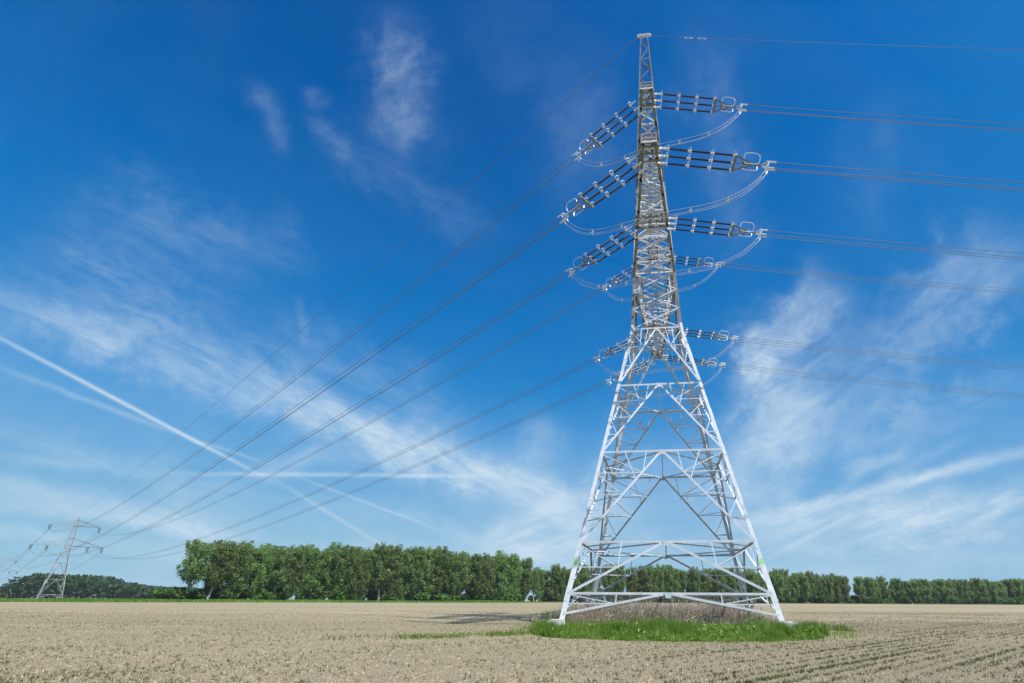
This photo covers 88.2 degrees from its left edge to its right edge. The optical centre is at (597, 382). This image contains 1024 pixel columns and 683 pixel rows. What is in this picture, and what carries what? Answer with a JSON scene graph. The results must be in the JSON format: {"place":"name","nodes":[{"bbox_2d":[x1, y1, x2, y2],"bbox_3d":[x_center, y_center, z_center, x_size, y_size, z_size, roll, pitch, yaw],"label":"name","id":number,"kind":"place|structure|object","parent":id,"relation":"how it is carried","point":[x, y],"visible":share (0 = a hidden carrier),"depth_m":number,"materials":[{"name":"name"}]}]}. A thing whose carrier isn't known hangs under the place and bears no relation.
{"place":"outdoors","nodes":[
{"label":"outdoors","id":0,"kind":"place"},
{"bbox_2d":[0,597,546,602],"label":"grass verge","id":1,"kind":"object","parent":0,"point":[151,599],"depth_m":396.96,"materials":[{"name":"green plant"}]},
{"bbox_2d":[33,514,101,598],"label":"transmission tower","id":2,"kind":"structure","parent":1,"relation":"on","point":[65,571],"depth_m":301.78,"materials":[{"name":"metal"}]},
{"bbox_2d":[0,573,202,598],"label":"woods","id":3,"kind":"object","parent":1,"relation":"on","point":[83,586],"visible":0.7,"depth_m":449.53,"materials":[{"name":"green plant"}]},
{"bbox_2d":[164,586,189,599],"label":"bush","id":4,"kind":"object","parent":1,"relation":"on","point":[177,594],"visible":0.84,"depth_m":194.35,"materials":[{"name":"green plant"}]},
{"bbox_2d":[174,539,216,599],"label":"poplar tree","id":5,"kind":"object","parent":1,"relation":"on","point":[194,568],"visible":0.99,"depth_m":198.57,"materials":[{"name":"green plant"}]},
{"bbox_2d":[199,540,245,599],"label":"poplar tree","id":6,"kind":"object","parent":1,"relation":"on","point":[221,556],"visible":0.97,"depth_m":205.30,"materials":[{"name":"green plant"}]},
{"bbox_2d":[217,587,238,599],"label":"bush","id":7,"kind":"object","parent":1,"relation":"on","point":[227,594],"visible":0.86,"depth_m":205.96,"materials":[{"name":"green plant"}]},
{"bbox_2d":[221,547,258,590],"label":"poplar tree","id":8,"kind":"object","parent":1,"relation":"on","point":[251,570],"visible":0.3,"depth_m":214.47,"materials":[{"name":"green plant"}]},
{"bbox_2d":[224,540,258,594],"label":"poplar tree","id":9,"kind":"object","parent":1,"relation":"on","point":[240,587],"visible":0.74,"depth_m":211.16,"materials":[{"name":"green plant"}]},
{"bbox_2d":[245,543,277,599],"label":"poplar tree","id":10,"kind":"object","parent":1,"relation":"on","point":[264,562],"visible":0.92,"depth_m":219.87,"materials":[{"name":"green plant"}]},
{"bbox_2d":[263,546,298,598],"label":"poplar tree","id":11,"kind":"object","parent":1,"relation":"on","point":[279,575],"visible":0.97,"depth_m":224.53,"materials":[{"name":"green plant"}]},
{"bbox_2d":[281,547,305,599],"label":"poplar tree","id":12,"kind":"object","parent":1,"relation":"on","point":[289,588],"visible":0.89,"depth_m":228.31,"materials":[{"name":"green plant"}]},
{"bbox_2d":[292,544,325,599],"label":"poplar tree","id":13,"kind":"object","parent":1,"relation":"on","point":[312,554],"visible":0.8,"depth_m":233.54,"materials":[{"name":"green plant"}]},
{"bbox_2d":[309,549,332,598],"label":"poplar tree","id":14,"kind":"object","parent":1,"relation":"on","point":[318,587],"visible":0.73,"depth_m":238.76,"materials":[{"name":"green plant"}]},
{"bbox_2d":[317,541,356,599],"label":"poplar tree","id":15,"kind":"object","parent":1,"relation":"on","point":[339,560],"visible":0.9,"depth_m":241.99,"materials":[{"name":"green plant"}]},
{"bbox_2d":[338,546,363,598],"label":"poplar tree","id":16,"kind":"object","parent":1,"relation":"on","point":[351,576],"visible":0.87,"depth_m":247.20,"materials":[{"name":"green plant"}]},
{"bbox_2d":[352,550,373,600],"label":"poplar tree","id":17,"kind":"object","parent":1,"relation":"on","point":[364,564],"visible":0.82,"depth_m":251.43,"materials":[{"name":"green plant"}]},
{"bbox_2d":[363,542,399,600],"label":"poplar tree","id":18,"kind":"object","parent":1,"relation":"on","point":[382,558],"visible":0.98,"depth_m":256.69,"materials":[{"name":"green plant"}]},
{"bbox_2d":[380,544,404,599],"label":"poplar tree","id":19,"kind":"object","parent":1,"relation":"on","point":[389,588],"visible":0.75,"depth_m":260.61,"materials":[{"name":"green plant"}]},
{"bbox_2d":[394,550,414,600],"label":"poplar tree","id":20,"kind":"object","parent":1,"relation":"on","point":[400,589],"visible":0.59,"depth_m":264.35,"materials":[{"name":"green plant"}]},
{"bbox_2d":[403,546,426,600],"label":"poplar tree","id":21,"kind":"object","parent":1,"relation":"on","point":[415,578],"visible":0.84,"depth_m":266.86,"materials":[{"name":"green plant"}]},
{"bbox_2d":[419,546,446,593],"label":"poplar tree","id":22,"kind":"object","parent":1,"relation":"on","point":[427,577],"visible":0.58,"depth_m":274.17,"materials":[{"name":"green plant"}]},
{"bbox_2d":[426,546,454,600],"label":"poplar tree","id":23,"kind":"object","parent":1,"relation":"on","point":[439,587],"visible":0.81,"depth_m":277.26,"materials":[{"name":"green plant"}]},
{"bbox_2d":[442,551,461,600],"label":"poplar tree","id":24,"kind":"object","parent":1,"relation":"on","point":[450,588],"visible":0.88,"depth_m":279.26,"materials":[{"name":"green plant"}]},
{"bbox_2d":[451,551,473,594],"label":"poplar tree","id":25,"kind":"object","parent":1,"relation":"on","point":[464,568],"visible":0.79,"depth_m":283.11,"materials":[{"name":"green plant"}]},
{"bbox_2d":[468,553,486,599],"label":"poplar tree","id":26,"kind":"object","parent":1,"relation":"on","point":[476,583],"visible":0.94,"depth_m":287.45,"materials":[{"name":"green plant"}]},
{"bbox_2d":[481,552,497,599],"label":"poplar tree","id":27,"kind":"object","parent":1,"relation":"on","point":[487,558],"visible":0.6,"depth_m":292.23,"materials":[{"name":"green plant"}]},
{"bbox_2d":[487,556,509,595],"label":"poplar tree","id":28,"kind":"object","parent":1,"relation":"on","point":[494,592],"visible":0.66,"depth_m":296.65,"materials":[{"name":"green plant"}]},
{"bbox_2d":[492,550,516,600],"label":"poplar tree","id":29,"kind":"object","parent":1,"relation":"on","point":[500,554],"visible":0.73,"depth_m":299.15,"materials":[{"name":"green plant"}]},
{"bbox_2d":[506,554,522,593],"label":"poplar tree","id":30,"kind":"object","parent":1,"relation":"on","point":[515,580],"visible":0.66,"depth_m":305.23,"materials":[{"name":"green plant"}]},
{"bbox_2d":[517,557,533,600],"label":"poplar tree","id":31,"kind":"object","parent":1,"relation":"on","point":[526,579],"visible":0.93,"depth_m":309.32,"materials":[{"name":"green plant"}]},
{"bbox_2d":[532,567,545,601],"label":"poplar tree","id":32,"kind":"object","parent":1,"relation":"on","point":[541,583],"visible":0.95,"depth_m":314.46,"materials":[{"name":"green plant"}]},
{"bbox_2d":[0,597,1023,682],"bbox_3d":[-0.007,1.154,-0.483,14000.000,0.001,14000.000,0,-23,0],"label":"field","id":33,"kind":"structure","parent":0,"point":[835,610],"depth_m":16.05,"materials":[{"name":"soil"}]},
{"bbox_2d":[0,608,1023,682],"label":"seedlings","id":34,"kind":"object","parent":33,"relation":"on","point":[964,663],"visible":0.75,"depth_m":12.44,"materials":[{"name":"green plant"}]},
{"bbox_2d":[232,624,854,639],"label":"weeds","id":35,"kind":"object","parent":33,"relation":"on","point":[514,632],"visible":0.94,"depth_m":19.34,"materials":[{"name":"green plant"}]},
{"bbox_2d":[538,609,762,626],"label":"undergrowth","id":36,"kind":"object","parent":33,"relation":"on","point":[548,615],"visible":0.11,"depth_m":29.19,"materials":[{"name":"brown plant"}]},
{"bbox_2d":[533,585,785,625],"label":"dry undergrowth","id":37,"kind":"object","parent":33,"relation":"on","point":[724,612],"visible":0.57,"depth_m":28.90,"materials":[{"name":"beige plant"}]},
{"bbox_2d":[547,33,797,627],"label":"transmission tower","id":38,"kind":"structure","parent":33,"relation":"on","point":[650,144],"depth_m":34.96,"materials":[{"name":"metal"}]},
{"bbox_2d":[98,38,636,500],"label":"earth wire","id":39,"kind":"object","parent":38,"relation":"attached to","point":[427,220],"visible":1,"depth_m":70.47,"materials":[{"name":"metal"}]},
{"bbox_2d":[557,156,646,223],"bbox_3d":[0.027,-10.749,29.747,6.180,1.014,1.348,-24,-32,36],"label":"insulator string","id":40,"kind":"object","parent":38,"relation":"attached to","point":[604,188],"visible":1,"depth_m":29.55,"materials":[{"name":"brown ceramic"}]},
{"bbox_2d":[34,218,559,556],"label":"conductor bundle","id":41,"kind":"object","parent":40,"relation":"attached to","point":[365,356],"visible":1,"depth_m":43.55,"materials":[{"name":"metal"}]},
{"bbox_2d":[565,170,765,234],"bbox_3d":[3.217,-9.438,28.170,11.680,2.775,1.741,-8,-24,19],"label":"jumper loop","id":42,"kind":"object","parent":40,"relation":"hanging from","point":[727,200],"visible":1,"depth_m":27.03,"materials":[{"name":"grey metal"}]},
{"bbox_2d":[566,226,641,277],"bbox_3d":[0.196,-8.593,34.899,6.180,1.014,1.348,-24,-32,36],"label":"insulator string","id":43,"kind":"object","parent":38,"relation":"attached to","point":[604,250],"visible":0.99,"depth_m":34.72,"materials":[{"name":"brown ceramic"}]},
{"bbox_2d":[46,271,568,556],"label":"conductor bundle","id":44,"kind":"object","parent":43,"relation":"attached to","point":[370,395],"visible":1,"depth_m":50.58,"materials":[{"name":"metal"}]},
{"bbox_2d":[572,239,757,288],"bbox_3d":[3.912,-7.354,33.274,12.673,2.676,1.755,-7,-24,18],"label":"jumper loop","id":45,"kind":"object","parent":43,"relation":"hanging from","point":[689,271],"visible":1,"depth_m":32.12,"materials":[{"name":"grey metal"}]},
{"bbox_2d":[572,100,644,160],"bbox_3d":[0.557,-17.520,36.775,6.180,1.014,1.348,-24,-32,36],"label":"insulator string","id":46,"kind":"object","parent":38,"relation":"attached to","point":[605,133],"visible":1,"depth_m":36.63,"materials":[{"name":"brown ceramic"}]},
{"bbox_2d":[52,156,573,530],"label":"conductor bundle","id":47,"kind":"object","parent":46,"relation":"attached to","point":[366,320],"visible":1,"depth_m":54.94,"materials":[{"name":"metal"}]},
{"bbox_2d":[580,110,739,166],"bbox_3d":[3.744,-16.164,35.177,11.674,2.875,1.746,-8,-24,19],"label":"jumper loop","id":48,"kind":"object","parent":46,"relation":"hanging from","point":[600,165],"visible":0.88,"depth_m":34.09,"materials":[{"name":"grey metal"}]},
{"bbox_2d":[593,333,647,362],"bbox_3d":[1.959,-3.099,48.006,6.180,1.014,1.348,-24,-33,36],"label":"insulator string","id":49,"kind":"object","parent":38,"relation":"attached to","point":[610,351],"visible":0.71,"depth_m":48.25,"materials":[{"name":"brown ceramic"}]},
{"bbox_2d":[90,358,593,558],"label":"conductor bundle","id":50,"kind":"object","parent":49,"relation":"attached to","point":[402,450],"visible":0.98,"depth_m":68.35,"materials":[{"name":"metal"}]},
{"bbox_2d":[600,260,648,291],"bbox_3d":[2.730,-10.751,52.925,6.180,1.014,1.348,-24,-33,36],"label":"insulator string","id":51,"kind":"object","parent":38,"relation":"attached to","point":[605,287],"visible":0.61,"depth_m":53.24,"materials":[{"name":"brown ceramic"}]},
{"bbox_2d":[102,289,602,535],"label":"conductor bundle","id":52,"kind":"object","parent":51,"relation":"attached to","point":[413,396],"visible":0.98,"depth_m":74.46,"materials":[{"name":"metal"}]},
{"bbox_2d":[605,359,655,385],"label":"insulator string","id":53,"kind":"object","parent":38,"relation":"attached to","point":[610,379],"visible":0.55,"depth_m":52.61,"materials":[{"name":"brown ceramic"}]},
{"bbox_2d":[100,381,605,559],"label":"conductor bundle","id":54,"kind":"object","parent":53,"relation":"attached to","point":[410,466],"visible":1,"depth_m":75.83,"materials":[{"name":"metal"}]},
{"bbox_2d":[658,254,721,269],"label":"insulator string","id":55,"kind":"object","parent":38,"relation":"attached to","point":[699,262],"visible":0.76,"depth_m":50.85,"materials":[{"name":"brown ceramic"}]},
{"bbox_2d":[721,263,1023,293],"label":"conductor bundle","id":56,"kind":"object","parent":55,"relation":"attached to","point":[874,277],"visible":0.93,"depth_m":49.62,"materials":[{"name":"metal"}]},
{"bbox_2d":[662,355,725,368],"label":"insulator string","id":57,"kind":"object","parent":38,"relation":"attached to","point":[708,363],"visible":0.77,"depth_m":50.98,"materials":[{"name":"brown ceramic"}]},
{"bbox_2d":[726,363,1023,398],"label":"conductor bundle","id":58,"kind":"object","parent":57,"relation":"attached to","point":[874,381],"visible":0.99,"depth_m":49.76,"materials":[{"name":"metal"}]},
{"bbox_2d":[653,91,747,113],"bbox_3d":[6.838,-18.500,34.783,6.180,1.014,1.348,8,-22,5],"label":"insulator string","id":59,"kind":"object","parent":38,"relation":"attached to","point":[725,106],"visible":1,"depth_m":34.76,"materials":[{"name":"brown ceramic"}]},
{"bbox_2d":[748,104,1023,130],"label":"conductor bundle","id":60,"kind":"object","parent":59,"relation":"attached to","point":[887,120],"visible":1,"depth_m":33.89,"materials":[{"name":"metal"}]},
{"bbox_2d":[667,328,738,342],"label":"insulator string","id":61,"kind":"object","parent":38,"relation":"attached to","point":[718,336],"visible":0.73,"depth_m":45.80,"materials":[{"name":"brown ceramic"}]},
{"bbox_2d":[738,337,1023,370],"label":"conductor bundle","id":62,"kind":"object","parent":61,"relation":"attached to","point":[882,354],"visible":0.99,"depth_m":44.78,"materials":[{"name":"metal"}]},
{"bbox_2d":[658,145,775,174],"bbox_3d":[6.314,-11.727,27.760,6.180,1.014,1.348,8,-22,5],"label":"insulator string","id":63,"kind":"object","parent":38,"relation":"attached to","point":[748,163],"visible":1,"depth_m":27.72,"materials":[{"name":"brown ceramic"}]},
{"bbox_2d":[774,162,1023,190],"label":"conductor bundle","id":64,"kind":"object","parent":63,"relation":"attached to","point":[899,178],"visible":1,"depth_m":27.07,"materials":[{"name":"metal"}]},
{"bbox_2d":[667,215,767,240],"bbox_3d":[7.504,-9.618,32.783,6.180,1.014,1.348,8,-22,5],"label":"insulator string","id":65,"kind":"object","parent":38,"relation":"attached to","point":[744,231],"visible":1,"depth_m":32.73,"materials":[{"name":"brown ceramic"}]},
{"bbox_2d":[766,230,1023,259],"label":"conductor bundle","id":66,"kind":"object","parent":65,"relation":"attached to","point":[896,246],"visible":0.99,"depth_m":31.97,"materials":[{"name":"metal"}]},
{"bbox_2d":[509,616,863,644],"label":"grass","id":67,"kind":"structure","parent":33,"relation":"on","point":[670,630],"depth_m":19.48,"materials":[{"name":"green plant"}]},
{"bbox_2d":[0,0,1023,600],"label":"sky","id":68,"kind":"structure","parent":0,"point":[187,186],"materials":[{"name":"blue"}]},
{"bbox_2d":[542,601,1023,604],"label":"dry verge grass","id":69,"kind":"structure","parent":0,"point":[835,603],"depth_m":366.42,"materials":[{"name":"beige plant"}]},
{"label":"grass verge","id":70,"kind":"structure","parent":0,"visible":0},
{"bbox_2d":[545,563,562,601],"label":"poplar tree","id":71,"kind":"object","parent":70,"relation":"on","point":[551,590],"visible":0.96,"depth_m":315.98,"materials":[{"name":"green plant"}]},
{"bbox_2d":[555,567,570,601],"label":"poplar tree","id":72,"kind":"object","parent":70,"relation":"on","point":[565,577],"visible":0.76,"depth_m":317.61,"materials":[{"name":"green plant"}]},
{"bbox_2d":[577,563,590,601],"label":"poplar tree","id":73,"kind":"object","parent":70,"relation":"on","point":[586,576],"visible":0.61,"depth_m":321.52,"materials":[{"name":"green plant"}]},
{"bbox_2d":[600,564,614,597],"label":"poplar tree","id":74,"kind":"object","parent":70,"relation":"on","point":[606,581],"visible":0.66,"depth_m":326.93,"materials":[{"name":"green plant"}]},
{"bbox_2d":[612,563,625,601],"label":"poplar tree","id":75,"kind":"object","parent":70,"relation":"on","point":[620,586],"visible":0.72,"depth_m":328.57,"materials":[{"name":"green plant"}]},
{"bbox_2d":[625,567,638,598],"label":"poplar tree","id":76,"kind":"object","parent":70,"relation":"on","point":[631,583],"visible":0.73,"depth_m":330.83,"materials":[{"name":"green plant"}]},
{"bbox_2d":[633,566,652,596],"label":"poplar tree","id":77,"kind":"object","parent":70,"relation":"on","point":[642,581],"visible":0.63,"depth_m":334.27,"materials":[{"name":"green plant"}]},
{"bbox_2d":[643,565,661,601],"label":"poplar tree","id":78,"kind":"object","parent":70,"relation":"on","point":[653,574],"visible":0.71,"depth_m":334.87,"materials":[{"name":"green plant"}]},
{"bbox_2d":[653,564,672,602],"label":"poplar tree","id":79,"kind":"object","parent":70,"relation":"on","point":[663,572],"visible":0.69,"depth_m":337.89,"materials":[{"name":"green plant"}]},
{"bbox_2d":[664,565,679,602],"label":"poplar tree","id":80,"kind":"object","parent":70,"relation":"on","point":[674,584],"visible":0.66,"depth_m":338.97,"materials":[{"name":"green plant"}]},
{"bbox_2d":[676,569,687,592],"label":"poplar tree","id":81,"kind":"object","parent":70,"relation":"on","point":[683,582],"visible":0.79,"depth_m":342.48,"materials":[{"name":"green plant"}]},
{"bbox_2d":[686,566,702,602],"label":"poplar tree","id":82,"kind":"object","parent":70,"relation":"on","point":[693,578],"visible":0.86,"depth_m":344.34,"materials":[{"name":"green plant"}]},
{"bbox_2d":[699,568,711,599],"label":"poplar tree","id":83,"kind":"object","parent":70,"relation":"on","point":[704,581],"visible":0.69,"depth_m":345.45,"materials":[{"name":"green plant"}]},
{"bbox_2d":[706,568,723,601],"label":"poplar tree","id":84,"kind":"object","parent":70,"relation":"on","point":[715,588],"visible":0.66,"depth_m":348.18,"materials":[{"name":"green plant"}]},
{"bbox_2d":[712,568,733,598],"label":"poplar tree","id":85,"kind":"object","parent":70,"relation":"on","point":[725,581],"visible":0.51,"depth_m":351.43,"materials":[{"name":"green plant"}]},
{"bbox_2d":[742,568,759,592],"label":"poplar tree","id":86,"kind":"object","parent":70,"relation":"on","point":[750,576],"visible":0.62,"depth_m":359.40,"materials":[{"name":"green plant"}]},
{"bbox_2d":[769,568,786,596],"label":"poplar tree","id":87,"kind":"object","parent":70,"relation":"on","point":[777,582],"visible":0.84,"depth_m":365.03,"materials":[{"name":"green plant"}]},
{"bbox_2d":[777,569,793,602],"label":"poplar tree","id":88,"kind":"object","parent":70,"relation":"on","point":[786,595],"visible":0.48,"depth_m":368.90,"materials":[{"name":"green plant"}]},
{"bbox_2d":[787,573,799,600],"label":"poplar tree","id":89,"kind":"object","parent":70,"relation":"on","point":[795,593],"visible":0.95,"depth_m":368.93,"materials":[{"name":"green plant"}]},
{"bbox_2d":[796,572,810,602],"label":"poplar tree","id":90,"kind":"object","parent":70,"relation":"on","point":[804,583],"visible":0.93,"depth_m":372.44,"materials":[{"name":"green plant"}]},
{"bbox_2d":[805,570,817,602],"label":"poplar tree","id":91,"kind":"object","parent":70,"relation":"on","point":[813,594],"visible":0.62,"depth_m":375.22,"materials":[{"name":"green plant"}]},
{"bbox_2d":[820,574,833,602],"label":"poplar tree","id":92,"kind":"object","parent":70,"relation":"on","point":[828,583],"visible":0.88,"depth_m":376.94,"materials":[{"name":"green plant"}]},
{"bbox_2d":[830,573,843,602],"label":"poplar tree","id":93,"kind":"object","parent":70,"relation":"on","point":[838,593],"visible":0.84,"depth_m":380.50,"materials":[{"name":"green plant"}]},
{"bbox_2d":[839,575,851,601],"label":"poplar tree","id":94,"kind":"object","parent":70,"relation":"on","point":[846,587],"visible":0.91,"depth_m":381.98,"materials":[{"name":"green plant"}]},
{"bbox_2d":[851,576,865,602],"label":"poplar tree","id":95,"kind":"object","parent":70,"relation":"on","point":[858,587],"visible":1,"depth_m":386.43,"materials":[{"name":"green plant"}]},
{"bbox_2d":[864,577,877,603],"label":"poplar tree","id":96,"kind":"object","parent":70,"relation":"on","point":[869,584],"visible":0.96,"depth_m":388.47,"materials":[{"name":"green plant"}]},
{"bbox_2d":[875,575,891,597],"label":"poplar tree","id":97,"kind":"object","parent":70,"relation":"on","point":[884,589],"visible":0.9,"depth_m":393.54,"materials":[{"name":"green plant"}]},
{"bbox_2d":[888,578,906,603],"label":"poplar tree","id":98,"kind":"object","parent":70,"relation":"on","point":[895,593],"visible":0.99,"depth_m":396.24,"materials":[{"name":"green plant"}]},
{"bbox_2d":[905,580,921,603],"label":"poplar tree","id":99,"kind":"object","parent":70,"relation":"on","point":[914,591],"visible":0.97,"depth_m":396.79,"materials":[{"name":"green plant"}]},
{"bbox_2d":[932,579,950,603],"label":"poplar tree","id":100,"kind":"object","parent":70,"relation":"on","point":[945,591],"visible":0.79,"depth_m":402.40,"materials":[{"name":"green plant"}]},
{"bbox_2d":[955,579,972,603],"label":"poplar tree","id":101,"kind":"object","parent":70,"relation":"on","point":[965,593],"visible":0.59,"depth_m":408.44,"materials":[{"name":"green plant"}]},
{"bbox_2d":[968,577,989,603],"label":"poplar tree","id":102,"kind":"object","parent":70,"relation":"on","point":[978,584],"visible":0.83,"depth_m":411.08,"materials":[{"name":"green plant"}]},
{"bbox_2d":[981,579,1000,603],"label":"poplar tree","id":103,"kind":"object","parent":70,"relation":"on","point":[990,586],"visible":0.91,"depth_m":412.86,"materials":[{"name":"green plant"}]},
{"bbox_2d":[1001,578,1017,603],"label":"poplar tree","id":104,"kind":"object","parent":70,"relation":"on","point":[1011,592],"visible":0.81,"depth_m":421.12,"materials":[{"name":"green plant"}]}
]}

